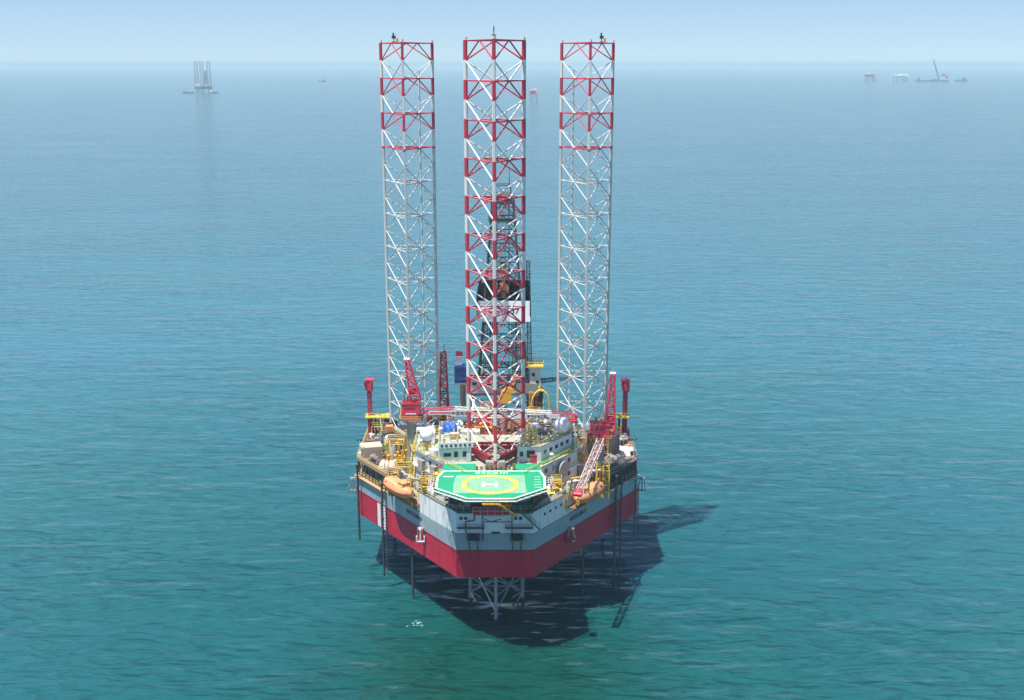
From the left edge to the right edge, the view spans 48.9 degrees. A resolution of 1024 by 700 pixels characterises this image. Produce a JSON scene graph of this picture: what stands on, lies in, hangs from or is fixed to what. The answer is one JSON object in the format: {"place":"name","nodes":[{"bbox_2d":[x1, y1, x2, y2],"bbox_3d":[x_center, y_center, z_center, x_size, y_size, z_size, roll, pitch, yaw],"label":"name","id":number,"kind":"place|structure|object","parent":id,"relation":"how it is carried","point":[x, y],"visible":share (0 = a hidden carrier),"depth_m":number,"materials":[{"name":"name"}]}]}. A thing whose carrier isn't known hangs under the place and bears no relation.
{"place":"outdoors","nodes":[
{"label":"outdoors","id":0,"kind":"place"},
{"bbox_2d":[0,70,1023,699],"bbox_3d":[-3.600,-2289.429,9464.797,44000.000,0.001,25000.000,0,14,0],"label":"sea","id":1,"kind":"structure","parent":0,"point":[816,322],"depth_m":451.04,"materials":[{"name":"liquid"}]},
{"bbox_2d":[193,61,211,91],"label":"distant rig","id":2,"kind":"object","parent":1,"relation":"on","point":[198,86],"visible":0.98,"depth_m":4802.61,"materials":[{"name":"grey metal"}]},
{"bbox_2d":[379,39,439,554],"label":"lattice leg","id":3,"kind":"object","parent":1,"relation":"in","point":[404,147],"visible":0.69,"depth_m":271.99,"materials":[{"name":"paint"}]},
{"bbox_2d":[392,33,397,41],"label":"leg beacon","id":4,"kind":"object","parent":3,"relation":"on","point":[393,37],"visible":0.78,"depth_m":262.40,"materials":[{"name":"metal"}]},
{"bbox_2d":[463,36,525,619],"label":"lattice leg","id":5,"kind":"object","parent":1,"relation":"in","point":[494,376],"visible":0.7,"depth_m":239.49,"materials":[{"name":"paint"}]},
{"bbox_2d":[356,436,637,576],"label":"rig hull","id":6,"kind":"object","parent":5,"relation":"attached to","point":[536,554],"visible":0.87,"depth_m":248.88,"materials":[{"name":"paint"}]},
{"bbox_2d":[349,477,356,490],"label":"bower anchor","id":7,"kind":"object","parent":6,"relation":"attached to","point":[352,479],"visible":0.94,"depth_m":276.26,"materials":[{"name":"grey metal"}]},
{"bbox_2d":[364,378,389,433],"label":"red mast","id":8,"kind":"object","parent":6,"relation":"on","point":[370,415],"visible":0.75,"depth_m":288.26,"materials":[{"name":"metal"}]},
{"bbox_2d":[371,419,383,436],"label":"valve skid","id":9,"kind":"object","parent":6,"relation":"on","point":[379,424],"visible":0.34,"depth_m":289.57,"materials":[{"name":"yellow metal"}]},
{"bbox_2d":[354,428,402,491],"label":"side gallery","id":10,"kind":"object","parent":6,"relation":"on","point":[375,471],"visible":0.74,"depth_m":269.19,"materials":[{"name":"yellow metal"}]},
{"bbox_2d":[355,464,360,539],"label":"sea caisson","id":11,"kind":"object","parent":10,"relation":"hanging from","point":[358,502],"visible":1,"depth_m":272.83,"materials":[{"name":"metal"}]},
{"bbox_2d":[359,441,382,457],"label":"canvas box","id":12,"kind":"object","parent":10,"relation":"on","point":[367,449],"visible":0.86,"depth_m":274.16,"materials":[{"name":"beige fabric"}]},
{"bbox_2d":[366,434,380,441],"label":"generator set","id":13,"kind":"object","parent":10,"relation":"on","point":[375,439],"visible":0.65,"depth_m":280.28,"materials":[{"name":"brown metal"}]},
{"bbox_2d":[368,454,382,464],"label":"deck winch","id":14,"kind":"object","parent":10,"relation":"on","point":[375,459],"visible":1,"depth_m":269.91,"materials":[{"name":"grey metal"}]},
{"bbox_2d":[380,482,387,575],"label":"sea caisson","id":15,"kind":"object","parent":10,"relation":"hanging from","point":[383,524],"visible":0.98,"depth_m":264.14,"materials":[{"name":"metal"}]},
{"bbox_2d":[378,459,395,468],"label":"covered load","id":16,"kind":"object","parent":10,"relation":"on","point":[384,464],"visible":0.93,"depth_m":266.87,"materials":[{"name":"beige fabric"}]},
{"bbox_2d":[381,426,393,444],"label":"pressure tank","id":17,"kind":"object","parent":6,"relation":"on","point":[385,433],"visible":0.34,"depth_m":281.64,"materials":[{"name":"metal"}]},
{"bbox_2d":[383,434,397,458],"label":"pressure tank","id":18,"kind":"object","parent":6,"relation":"on","point":[393,449],"visible":0.54,"depth_m":278.64,"materials":[{"name":"white metal"}]},
{"bbox_2d":[385,468,398,496],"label":"valve skid","id":19,"kind":"object","parent":6,"relation":"on","point":[395,472],"visible":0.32,"depth_m":259.28,"materials":[{"name":"metal"}]},
{"bbox_2d":[385,435,406,467],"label":"valve skid","id":20,"kind":"object","parent":6,"relation":"on","point":[402,454],"visible":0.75,"depth_m":271.52,"materials":[{"name":"yellow metal"}]},
{"bbox_2d":[387,467,420,506],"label":"lifeboat davit","id":21,"kind":"object","parent":6,"relation":"on","point":[411,502],"visible":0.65,"depth_m":252.90,"materials":[{"name":"beige metal"}]},
{"bbox_2d":[383,474,413,498],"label":"lifeboat","id":22,"kind":"object","parent":21,"relation":"hanging from","point":[398,487],"visible":1,"depth_m":250.18,"materials":[{"name":"orange plastic"}]},
{"bbox_2d":[395,457,412,486],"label":"valve skid","id":23,"kind":"object","parent":6,"relation":"on","point":[404,464],"visible":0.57,"depth_m":262.27,"materials":[{"name":"yellow metal"}]},
{"bbox_2d":[411,548,413,598],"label":"sea caisson","id":24,"kind":"object","parent":6,"relation":"attached to","point":[412,563],"visible":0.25,"depth_m":260.42,"materials":[{"name":"metal"}]},
{"bbox_2d":[408,467,416,498],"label":"pipe bundle","id":25,"kind":"object","parent":6,"relation":"on","point":[414,475],"visible":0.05,"depth_m":259.94,"materials":[{"name":"yellow metal"}]},
{"bbox_2d":[380,416,449,451],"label":"jacking house","id":26,"kind":"structure","parent":6,"relation":"on","point":[400,429],"depth_m":286.66,"materials":[{"name":"metal"}]},
{"bbox_2d":[385,424,393,431],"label":"locker","id":27,"kind":"object","parent":26,"relation":"on","point":[389,428],"visible":1,"depth_m":276.68,"materials":[{"name":"orange metal"}]},
{"bbox_2d":[416,527,424,541],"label":"bower anchor","id":28,"kind":"object","parent":6,"relation":"on","point":[419,528],"visible":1,"depth_m":249.83,"materials":[{"name":"white paint"}]},
{"bbox_2d":[427,344,448,422],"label":"stern crane","id":29,"kind":"object","parent":6,"relation":"on","point":[441,398],"visible":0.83,"depth_m":287.70,"materials":[{"name":"red metal"}]},
{"bbox_2d":[467,532,479,559],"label":"bow platform","id":30,"kind":"structure","parent":6,"relation":"hanging from","point":[472,537],"depth_m":237.85,"materials":[{"name":"grey metal"}]},
{"bbox_2d":[399,354,577,476],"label":"pedestal crane","id":31,"kind":"object","parent":6,"relation":"on","point":[411,415],"visible":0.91,"depth_m":268.64,"materials":[{"name":"red metal"}]},
{"bbox_2d":[454,421,527,434],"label":"pipe deck","id":32,"kind":"structure","parent":6,"relation":"on","point":[464,422],"depth_m":289.41,"materials":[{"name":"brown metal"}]},
{"bbox_2d":[444,406,453,421],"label":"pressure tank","id":33,"kind":"object","parent":32,"relation":"on","point":[451,418],"visible":0.39,"depth_m":288.77,"materials":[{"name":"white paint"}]},
{"bbox_2d":[463,428,479,434],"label":"container","id":34,"kind":"object","parent":32,"relation":"on","point":[477,430],"visible":0.24,"depth_m":277.59,"materials":[{"name":"white metal"}]},
{"bbox_2d":[473,406,492,434],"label":"valve skid","id":35,"kind":"object","parent":32,"relation":"on","point":[481,427],"visible":0.48,"depth_m":279.72,"materials":[{"name":"metal"}]},
{"bbox_2d":[478,396,499,431],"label":"valve skid","id":36,"kind":"object","parent":32,"relation":"on","point":[488,404],"visible":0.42,"depth_m":285.01,"materials":[{"name":"red paint"}]},
{"bbox_2d":[505,421,518,434],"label":"pipe rack","id":37,"kind":"object","parent":32,"relation":"on","point":[508,432],"visible":0.34,"depth_m":284.50,"materials":[{"name":"metal"}]},
{"bbox_2d":[511,414,527,434],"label":"valve skid","id":38,"kind":"object","parent":32,"relation":"on","point":[514,429],"visible":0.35,"depth_m":275.30,"materials":[{"name":"red paint"}]},
{"bbox_2d":[526,407,538,432],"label":"valve skid","id":39,"kind":"object","parent":32,"relation":"on","point":[528,421],"visible":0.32,"depth_m":283.71,"materials":[{"name":"beige metal"}]},
{"bbox_2d":[416,484,574,541],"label":"forecastle","id":40,"kind":"object","parent":6,"relation":"on","point":[440,510],"visible":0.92,"depth_m":239.44,"materials":[{"name":"white paint"}]},
{"bbox_2d":[419,471,434,493],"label":"valve skid","id":41,"kind":"object","parent":40,"relation":"on","point":[424,485],"visible":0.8,"depth_m":247.28,"materials":[{"name":"yellow metal"}]},
{"bbox_2d":[428,486,439,495],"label":"cable reel","id":42,"kind":"object","parent":40,"relation":"on","point":[430,487],"visible":0.54,"depth_m":246.10,"materials":[{"name":"white paint"}]},
{"bbox_2d":[448,497,465,508],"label":"deck winch","id":43,"kind":"object","parent":40,"relation":"on","point":[459,504],"visible":0.63,"depth_m":239.45,"materials":[{"name":"grey metal"}]},
{"bbox_2d":[427,464,553,517],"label":"helideck","id":44,"kind":"object","parent":40,"relation":"on","point":[491,492],"visible":0.99,"depth_m":234.86,"materials":[{"name":"green paint"}]},
{"bbox_2d":[547,482,554,496],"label":"foam monitor","id":45,"kind":"object","parent":44,"relation":"on","point":[550,492],"visible":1,"depth_m":230.58,"materials":[{"name":"red paint"}]},
{"bbox_2d":[525,496,543,508],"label":"deck winch","id":46,"kind":"object","parent":40,"relation":"on","point":[529,504],"visible":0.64,"depth_m":239.87,"materials":[{"name":"green paint"}]},
{"bbox_2d":[544,485,554,495],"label":"locker","id":47,"kind":"object","parent":40,"relation":"on","point":[547,489],"visible":0.36,"depth_m":246.34,"materials":[{"name":"white metal"}]},
{"bbox_2d":[546,475,563,493],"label":"valve skid","id":48,"kind":"object","parent":40,"relation":"on","point":[557,485],"visible":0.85,"depth_m":246.90,"materials":[{"name":"yellow metal"}]},
{"bbox_2d":[409,431,582,501],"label":"accommodation block","id":49,"kind":"structure","parent":6,"relation":"on","point":[565,465],"depth_m":253.73,"materials":[{"name":"grey paint"}]},
{"bbox_2d":[416,425,434,434],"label":"deck cabin","id":50,"kind":"object","parent":49,"relation":"on","point":[419,428],"visible":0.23,"depth_m":267.75,"materials":[{"name":"grey metal"}]},
{"bbox_2d":[420,427,433,450],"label":"radome","id":51,"kind":"object","parent":49,"relation":"on","point":[426,434],"visible":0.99,"depth_m":254.29,"materials":[{"name":"white plastic"}]},
{"bbox_2d":[420,429,435,443],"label":"roof cabin","id":52,"kind":"object","parent":49,"relation":"on","point":[434,438],"visible":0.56,"depth_m":260.10,"materials":[{"name":"white metal"}]},
{"bbox_2d":[428,447,438,457],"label":"air unit","id":53,"kind":"object","parent":49,"relation":"on","point":[434,450],"visible":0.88,"depth_m":251.00,"materials":[{"name":"white paint"}]},
{"bbox_2d":[438,421,472,462],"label":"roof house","id":54,"kind":"structure","parent":49,"relation":"on","point":[453,449],"depth_m":248.06,"materials":[{"name":"white paint"}]},
{"bbox_2d":[441,420,456,432],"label":"covered load","id":55,"kind":"object","parent":54,"relation":"on","point":[449,426],"visible":0.94,"depth_m":257.65,"materials":[{"name":"blue fabric"}]},
{"bbox_2d":[450,432,458,438],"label":"air unit","id":56,"kind":"object","parent":54,"relation":"on","point":[455,434],"visible":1,"depth_m":253.18,"materials":[{"name":"beige metal"}]},
{"bbox_2d":[466,453,470,460],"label":"door","id":57,"kind":"structure","parent":54,"relation":"in","point":[468,455],"depth_m":248.35,"materials":[{"name":"grey paint"}]},
{"bbox_2d":[471,442,519,469],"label":"jacking house","id":58,"kind":"structure","parent":49,"relation":"on","point":[486,457],"depth_m":247.12,"materials":[{"name":"red metal"}]},
{"bbox_2d":[530,454,536,462],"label":"fire locker","id":59,"kind":"object","parent":49,"relation":"on","point":[533,458],"visible":1,"depth_m":246.00,"materials":[{"name":"red metal"}]},
{"bbox_2d":[516,418,577,463],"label":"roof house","id":60,"kind":"structure","parent":49,"relation":"on","point":[546,446],"depth_m":250.99,"materials":[{"name":"white paint"}]},
{"bbox_2d":[522,426,543,441],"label":"valve skid","id":61,"kind":"object","parent":60,"relation":"on","point":[530,436],"visible":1,"depth_m":249.96,"materials":[{"name":"beige metal"}]},
{"bbox_2d":[530,422,539,429],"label":"air unit","id":62,"kind":"object","parent":60,"relation":"on","point":[536,424],"visible":0.73,"depth_m":257.76,"materials":[{"name":"white paint"}]},
{"bbox_2d":[538,426,548,434],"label":"pressure tank","id":63,"kind":"object","parent":60,"relation":"on","point":[542,430],"visible":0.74,"depth_m":254.39,"materials":[{"name":"grey metal"}]},
{"bbox_2d":[543,417,551,426],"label":"pressure tank","id":64,"kind":"object","parent":60,"relation":"on","point":[548,420],"visible":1,"depth_m":260.06,"materials":[{"name":"metal"}]},
{"bbox_2d":[554,417,569,434],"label":"radome","id":65,"kind":"object","parent":60,"relation":"on","point":[561,424],"visible":0.94,"depth_m":254.06,"materials":[{"name":"grey plastic"}]},
{"bbox_2d":[471,374,543,420],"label":"drill floor","id":66,"kind":"structure","parent":6,"relation":"on","point":[528,388],"depth_m":294.52,"materials":[{"name":"grey paint"}]},
{"bbox_2d":[454,351,466,416],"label":"mud tank","id":67,"kind":"object","parent":66,"relation":"on","point":[460,368],"visible":0.76,"depth_m":294.17,"materials":[{"name":"blue metal"}]},
{"bbox_2d":[470,374,490,378],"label":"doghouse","id":68,"kind":"object","parent":66,"relation":"on","point":[480,375],"visible":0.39,"depth_m":296.32,"materials":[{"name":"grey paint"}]},
{"bbox_2d":[476,171,531,384],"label":"derrick","id":69,"kind":"object","parent":66,"relation":"on","point":[509,288],"visible":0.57,"depth_m":294.74,"materials":[{"name":"metal"}]},
{"bbox_2d":[526,359,543,411],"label":"service tower","id":70,"kind":"structure","parent":66,"relation":"on","point":[535,370],"depth_m":296.14,"materials":[{"name":"grey metal"}]},
{"bbox_2d":[529,389,550,418],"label":"hose loop","id":71,"kind":"object","parent":66,"relation":"hanging from","point":[531,404],"visible":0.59,"depth_m":291.04,"materials":[{"name":"yellow rubber"}]},
{"bbox_2d":[540,375,583,382],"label":"flare boom","id":72,"kind":"object","parent":66,"relation":"attached to","point":[552,380],"visible":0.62,"depth_m":303.09,"materials":[{"name":"metal"}]},
{"bbox_2d":[499,374,517,434],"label":"knuckle crane","id":73,"kind":"object","parent":6,"relation":"on","point":[505,398],"visible":0.57,"depth_m":277.70,"materials":[{"name":"yellow metal"}]},
{"bbox_2d":[510,532,522,559],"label":"bow platform","id":74,"kind":"structure","parent":6,"relation":"attached to","point":[516,537],"depth_m":237.68,"materials":[{"name":"grey metal"}]},
{"bbox_2d":[567,527,575,541],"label":"bower anchor","id":75,"kind":"object","parent":6,"relation":"on","point":[570,528],"visible":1,"depth_m":249.84,"materials":[{"name":"metal"}]},
{"bbox_2d":[566,473,590,511],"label":"lifeboat davit","id":76,"kind":"object","parent":6,"relation":"on","point":[578,477],"visible":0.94,"depth_m":246.23,"materials":[{"name":"yellow metal"}]},
{"bbox_2d":[577,433,586,476],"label":"valve skid","id":77,"kind":"object","parent":6,"relation":"on","point":[583,440],"visible":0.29,"depth_m":270.72,"materials":[{"name":"yellow metal"}]},
{"bbox_2d":[580,443,584,463],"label":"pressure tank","id":78,"kind":"object","parent":6,"relation":"on","point":[584,453],"visible":0.05,"depth_m":273.14,"materials":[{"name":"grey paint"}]},
{"bbox_2d":[565,469,600,508],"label":"lifeboat davit","id":79,"kind":"object","parent":6,"relation":"on","point":[573,506],"visible":0.36,"depth_m":249.69,"materials":[{"name":"white paint"}]},
{"bbox_2d":[573,479,604,503],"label":"lifeboat","id":80,"kind":"object","parent":79,"relation":"hanging from","point":[596,489],"visible":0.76,"depth_m":249.66,"materials":[{"name":"orange paint"}]},
{"bbox_2d":[577,454,590,485],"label":"valve skid","id":81,"kind":"object","parent":6,"relation":"on","point":[579,472],"visible":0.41,"depth_m":261.69,"materials":[{"name":"grey paint"}]},
{"bbox_2d":[573,417,613,466],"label":"jacking house","id":82,"kind":"structure","parent":6,"relation":"on","point":[578,427],"depth_m":281.50,"materials":[{"name":"metal"}]},
{"bbox_2d":[574,372,615,504],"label":"pedestal crane","id":83,"kind":"object","parent":6,"relation":"on","point":[599,432],"visible":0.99,"depth_m":260.31,"materials":[{"name":"red metal"}]},
{"bbox_2d":[592,443,608,456],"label":"valve skid","id":84,"kind":"object","parent":6,"relation":"on","point":[605,449],"visible":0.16,"depth_m":277.01,"materials":[{"name":"metal"}]},
{"bbox_2d":[595,462,609,499],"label":"valve skid","id":85,"kind":"object","parent":6,"relation":"on","point":[604,481],"visible":0.77,"depth_m":257.47,"materials":[{"name":"yellow metal"}]},
{"bbox_2d":[604,463,622,485],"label":"container","id":86,"kind":"object","parent":6,"relation":"on","point":[619,472],"visible":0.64,"depth_m":266.33,"materials":[{"name":"metal"}]},
{"bbox_2d":[608,431,619,454],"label":"pressure tank","id":87,"kind":"object","parent":6,"relation":"on","point":[614,445],"visible":0.39,"depth_m":271.91,"materials":[{"name":"metal"}]},
{"bbox_2d":[592,424,639,491],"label":"side gallery","id":88,"kind":"object","parent":6,"relation":"on","point":[629,460],"visible":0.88,"depth_m":271.14,"materials":[{"name":"brown metal"}]},
{"bbox_2d":[613,475,617,583],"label":"sea caisson","id":89,"kind":"object","parent":88,"relation":"attached to","point":[615,522],"visible":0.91,"depth_m":266.19,"materials":[{"name":"metal"}]},
{"bbox_2d":[605,453,625,462],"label":"covered load","id":90,"kind":"object","parent":88,"relation":"on","point":[616,458],"visible":0.99,"depth_m":270.54,"materials":[{"name":"beige fabric"}]},
{"bbox_2d":[620,435,627,445],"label":"generator set","id":91,"kind":"object","parent":88,"relation":"on","point":[623,440],"visible":0.32,"depth_m":281.29,"materials":[{"name":"metal"}]},
{"bbox_2d":[619,445,633,455],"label":"covered load","id":92,"kind":"object","parent":88,"relation":"on","point":[624,450],"visible":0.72,"depth_m":275.02,"materials":[{"name":"white paint"}]},
{"bbox_2d":[603,378,629,432],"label":"red mast","id":93,"kind":"object","parent":6,"relation":"on","point":[624,415],"visible":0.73,"depth_m":288.46,"materials":[{"name":"metal"}]},
{"bbox_2d":[616,423,621,434],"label":"valve skid","id":94,"kind":"object","parent":6,"relation":"on","point":[620,429],"visible":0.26,"depth_m":285.02,"materials":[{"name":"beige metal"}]},
{"bbox_2d":[633,479,638,534],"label":"sea caisson","id":95,"kind":"object","parent":6,"relation":"attached to","point":[635,506],"visible":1,"depth_m":273.44,"materials":[{"name":"metal"}]},
{"bbox_2d":[638,477,645,490],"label":"bower anchor","id":96,"kind":"object","parent":6,"relation":"attached to","point":[641,478],"visible":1,"depth_m":276.20,"materials":[{"name":"grey metal"}]},
{"bbox_2d":[530,88,536,100],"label":"wellhead platform","id":97,"kind":"structure","parent":1,"relation":"in","point":[533,91],"depth_m":3715.90,"materials":[{"name":"red paint"}]},
{"bbox_2d":[582,546,583,594],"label":"sea caisson","id":98,"kind":"object","parent":1,"relation":"in","point":[583,570],"visible":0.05,"depth_m":262.46,"materials":[{"name":"metal"}]},
{"bbox_2d":[557,39,614,554],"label":"lattice leg","id":99,"kind":"object","parent":1,"relation":"in","point":[588,147],"visible":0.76,"depth_m":272.41,"materials":[{"name":"paint"}]},
{"bbox_2d":[618,476,622,579],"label":"sea caisson","id":100,"kind":"object","parent":1,"relation":"in","point":[620,511],"visible":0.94,"depth_m":268.44,"materials":[{"name":"metal"}]},
{"bbox_2d":[863,72,877,81],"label":"wellhead platform","id":101,"kind":"structure","parent":1,"relation":"in","point":[870,74],"depth_m":7500.08,"materials":[{"name":"red paint"}]},
{"bbox_2d":[890,74,910,81],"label":"wellhead platform","id":102,"kind":"structure","parent":1,"relation":"in","point":[899,76],"depth_m":7526.18,"materials":[{"name":"grey paint"}]},
{"bbox_2d":[914,78,928,81],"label":"supply boat","id":103,"kind":"object","parent":1,"relation":"on","point":[918,80],"visible":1,"depth_m":7519.42,"materials":[{"name":"metal"}]},
{"bbox_2d":[929,60,948,81],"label":"crane vessel","id":104,"kind":"object","parent":1,"relation":"on","point":[944,77],"visible":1,"depth_m":7512.10,"materials":[{"name":"blue paint"}]},
{"bbox_2d":[954,77,967,81],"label":"supply boat","id":105,"kind":"object","parent":1,"relation":"on","point":[964,79],"visible":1,"depth_m":7577.62,"materials":[{"name":"metal"}]},
{"bbox_2d":[0,0,1023,69],"label":"sky","id":106,"kind":"structure","parent":0,"point":[35,34],"materials":[{"name":"blue"}]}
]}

